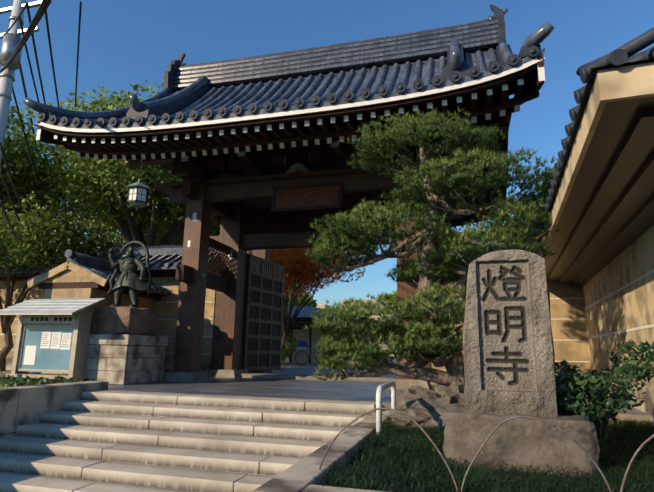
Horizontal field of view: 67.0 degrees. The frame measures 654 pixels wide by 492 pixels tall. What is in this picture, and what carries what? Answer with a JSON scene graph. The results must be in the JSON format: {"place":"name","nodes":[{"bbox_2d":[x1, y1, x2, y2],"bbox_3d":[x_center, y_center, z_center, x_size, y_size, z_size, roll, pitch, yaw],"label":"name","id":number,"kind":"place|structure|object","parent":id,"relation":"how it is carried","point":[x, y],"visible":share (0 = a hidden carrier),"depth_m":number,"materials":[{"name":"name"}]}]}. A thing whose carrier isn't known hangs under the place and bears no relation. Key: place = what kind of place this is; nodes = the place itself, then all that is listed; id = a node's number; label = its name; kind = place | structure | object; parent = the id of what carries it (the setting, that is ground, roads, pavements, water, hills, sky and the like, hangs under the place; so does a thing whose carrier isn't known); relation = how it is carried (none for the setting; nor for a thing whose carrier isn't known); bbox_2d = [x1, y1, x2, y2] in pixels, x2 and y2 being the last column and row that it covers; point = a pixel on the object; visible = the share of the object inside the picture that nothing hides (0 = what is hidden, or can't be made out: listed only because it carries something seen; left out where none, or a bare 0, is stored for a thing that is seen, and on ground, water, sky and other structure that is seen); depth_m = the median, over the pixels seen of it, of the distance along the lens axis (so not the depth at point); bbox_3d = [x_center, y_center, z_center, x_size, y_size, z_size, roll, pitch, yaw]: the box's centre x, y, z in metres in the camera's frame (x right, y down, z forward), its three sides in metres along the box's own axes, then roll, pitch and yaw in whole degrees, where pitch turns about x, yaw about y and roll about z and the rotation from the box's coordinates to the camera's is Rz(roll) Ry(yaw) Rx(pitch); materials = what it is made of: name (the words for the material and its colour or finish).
{"place":"outdoors","nodes":[
{"label":"outdoors","id":0,"kind":"place"},
{"bbox_2d":[0,0,81,238],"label":"cables","id":1,"kind":"object","parent":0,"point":[13,42],"visible":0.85,"depth_m":11.37,"materials":[{"name":"metal"}]},
{"bbox_2d":[0,358,653,490],"bbox_3d":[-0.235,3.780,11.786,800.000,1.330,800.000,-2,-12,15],"label":"ground","id":2,"kind":"structure","parent":0,"point":[295,383],"depth_m":9.04,"materials":[{"name":"grey stone"}]},
{"bbox_2d":[0,374,94,387],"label":"groundcover","id":3,"kind":"object","parent":2,"relation":"on","point":[13,381],"visible":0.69,"depth_m":8.09,"materials":[{"name":"green plant"}]},
{"bbox_2d":[0,106,98,235],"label":"tree","id":4,"kind":"object","parent":2,"relation":"on","point":[8,147],"depth_m":18.33,"materials":[{"name":"green plant"}]},
{"bbox_2d":[0,298,104,382],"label":"notice board","id":5,"kind":"object","parent":2,"relation":"on","point":[52,335],"visible":1,"depth_m":9.43,"materials":[{"name":"metal"}]},
{"bbox_2d":[0,191,122,370],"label":"tree","id":6,"kind":"object","parent":2,"relation":"on","point":[57,233],"depth_m":13.34,"materials":[{"name":"green plant"}]},
{"bbox_2d":[0,81,219,246],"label":"tree","id":7,"kind":"object","parent":2,"relation":"on","point":[118,169],"depth_m":17.83,"materials":[{"name":"green plant"}]},
{"bbox_2d":[85,306,167,384],"bbox_3d":[-4.124,1.992,10.029,1.180,1.485,1.320,-2,-12,15],"label":"statue pedestal","id":8,"kind":"object","parent":2,"relation":"on","point":[126,345],"visible":1,"depth_m":9.57,"materials":[{"name":"stone"}]},
{"bbox_2d":[107,241,151,307],"bbox_3d":[-4.093,0.590,10.300,1.034,1.449,0.521,-2,-12,15],"label":"nio statue","id":9,"kind":"object","parent":8,"relation":"on","point":[132,281],"visible":1,"depth_m":10.17,"materials":[{"name":"brown metal"}]},
{"bbox_2d":[80,195,219,247],"bbox_3d":[-8.528,1.332,27.477,11.065,9.882,10.316,-2,-12,15],"label":"tree","id":10,"kind":"object","parent":2,"relation":"on","point":[119,237],"depth_m":25.74,"materials":[{"name":"green plant"}]},
{"bbox_2d":[0,390,375,491],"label":"steps","id":11,"kind":"structure","parent":2,"relation":"on","point":[111,441],"depth_m":5.87,"materials":[{"name":"beige stone"}]},
{"bbox_2d":[0,381,390,491],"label":"cheeks","id":12,"kind":"object","parent":2,"relation":"on","point":[24,405],"visible":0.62,"depth_m":5.33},
{"bbox_2d":[281,331,297,361],"bbox_3d":[-2.365,4.556,21.718,1.714,1.625,2.079,10,-15,-36],"label":"bush","id":13,"kind":"object","parent":2,"relation":"on","point":[284,354],"visible":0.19,"depth_m":21.35,"materials":[{"name":"green plant"}]},
{"bbox_2d":[36,56,544,389],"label":"gate","id":14,"kind":"structure","parent":2,"relation":"on","point":[262,187],"depth_m":10.96,"materials":[{"name":"brown wood"}]},
{"bbox_2d":[125,143,151,209],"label":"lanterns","id":15,"kind":"object","parent":14,"relation":"hanging from","point":[138,192],"visible":1,"depth_m":9.47,"materials":[{"name":"white metal"}]},
{"bbox_2d":[23,4,554,224],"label":"roof","id":16,"kind":"structure","parent":14,"relation":"on","point":[373,68],"depth_m":12.37,"materials":[{"name":"tile"}]},
{"bbox_2d":[0,229,590,387],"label":"walls","id":17,"kind":"structure","parent":2,"relation":"on","point":[77,275],"depth_m":11.55,"materials":[{"name":"paint"}]},
{"bbox_2d":[283,283,316,306],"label":"tree","id":18,"kind":"object","parent":2,"relation":"on","point":[311,302],"visible":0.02,"depth_m":60.83,"materials":[{"name":"green plant"}]},
{"bbox_2d":[247,247,365,353],"bbox_3d":[-1.450,2.115,20.373,6.032,5.638,6.736,-2,-12,15],"label":"tree","id":19,"kind":"object","parent":2,"relation":"on","point":[285,257],"depth_m":20.04,"materials":[{"name":"orange plant"}]},
{"bbox_2d":[295,341,323,364],"bbox_3d":[-0.717,5.321,24.552,1.746,1.171,0.560,5,-13,-17],"label":"bicycle","id":20,"kind":"object","parent":2,"relation":"on","point":[302,345],"visible":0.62,"depth_m":24.42,"materials":[{"name":"metal"}]},
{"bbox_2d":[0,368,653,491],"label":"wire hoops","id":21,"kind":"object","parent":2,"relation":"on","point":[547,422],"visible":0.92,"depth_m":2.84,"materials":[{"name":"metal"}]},
{"bbox_2d":[316,300,397,356],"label":"buildings","id":22,"kind":"structure","parent":2,"relation":"on","point":[381,306],"depth_m":79.98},
{"bbox_2d":[376,381,395,435],"bbox_3d":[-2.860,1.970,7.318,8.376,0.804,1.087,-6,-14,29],"label":"pipe rail","id":23,"kind":"object","parent":2,"relation":"on","point":[382,387],"visible":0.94,"depth_m":4.89,"materials":[{"name":"silver metal"}]},
{"bbox_2d":[382,290,396,319],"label":"tree","id":24,"kind":"object","parent":2,"relation":"on","point":[393,295],"visible":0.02,"depth_m":66.79,"materials":[{"name":"green plant"}]},
{"bbox_2d":[303,107,559,386],"bbox_3d":[1.538,0.173,6.979,3.919,4.341,2.181,-2,-12,15],"label":"pine","id":25,"kind":"object","parent":2,"relation":"on","point":[345,240],"depth_m":6.79,"materials":[{"name":"green plant"}]},
{"bbox_2d":[388,381,610,440],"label":"rocks","id":26,"kind":"object","parent":2,"relation":"on","point":[423,404],"visible":0.31,"depth_m":5.88,"materials":[{"name":"stone"}]},
{"bbox_2d":[442,250,599,477],"bbox_3d":[1.512,0.948,4.097,1.114,1.792,0.801,-2,-12,15],"label":"monument","id":27,"kind":"object","parent":2,"relation":"on","point":[508,361],"visible":0.98,"depth_m":3.87,"materials":[{"name":"stone"}]},
{"bbox_2d":[490,179,552,229],"bbox_3d":[8.747,1.045,17.124,6.144,6.727,5.920,-2,-12,15],"label":"tree","id":28,"kind":"object","parent":2,"relation":"on","point":[519,220],"depth_m":16.52,"materials":[{"name":"green plant"}]},
{"bbox_2d":[555,340,653,456],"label":"shrub","id":29,"kind":"object","parent":2,"relation":"on","point":[593,388],"depth_m":4.04,"materials":[{"name":"green plant"}]},
{"bbox_2d":[0,0,653,307],"label":"sky","id":30,"kind":"structure","parent":0,"point":[123,43],"materials":[{"name":"blue"}]},
{"bbox_2d":[281,306,377,362],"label":"temple hall","id":31,"kind":"structure","parent":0,"point":[309,335],"depth_m":27.58,"materials":[{"name":"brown wood"}]},
{"bbox_2d":[312,409,653,491],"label":"grass","id":32,"kind":"structure","parent":0,"point":[405,445],"depth_m":3.38,"materials":[{"name":"green plant"}]},
{"bbox_2d":[356,404,614,429],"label":"ferns","id":33,"kind":"object","parent":32,"relation":"on","point":[415,418],"visible":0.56,"depth_m":5.19,"materials":[{"name":"green plant"}]},
{"bbox_2d":[534,27,653,425],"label":"building","id":34,"kind":"structure","parent":0,"point":[599,205],"depth_m":5.27,"materials":[{"name":"paint"}]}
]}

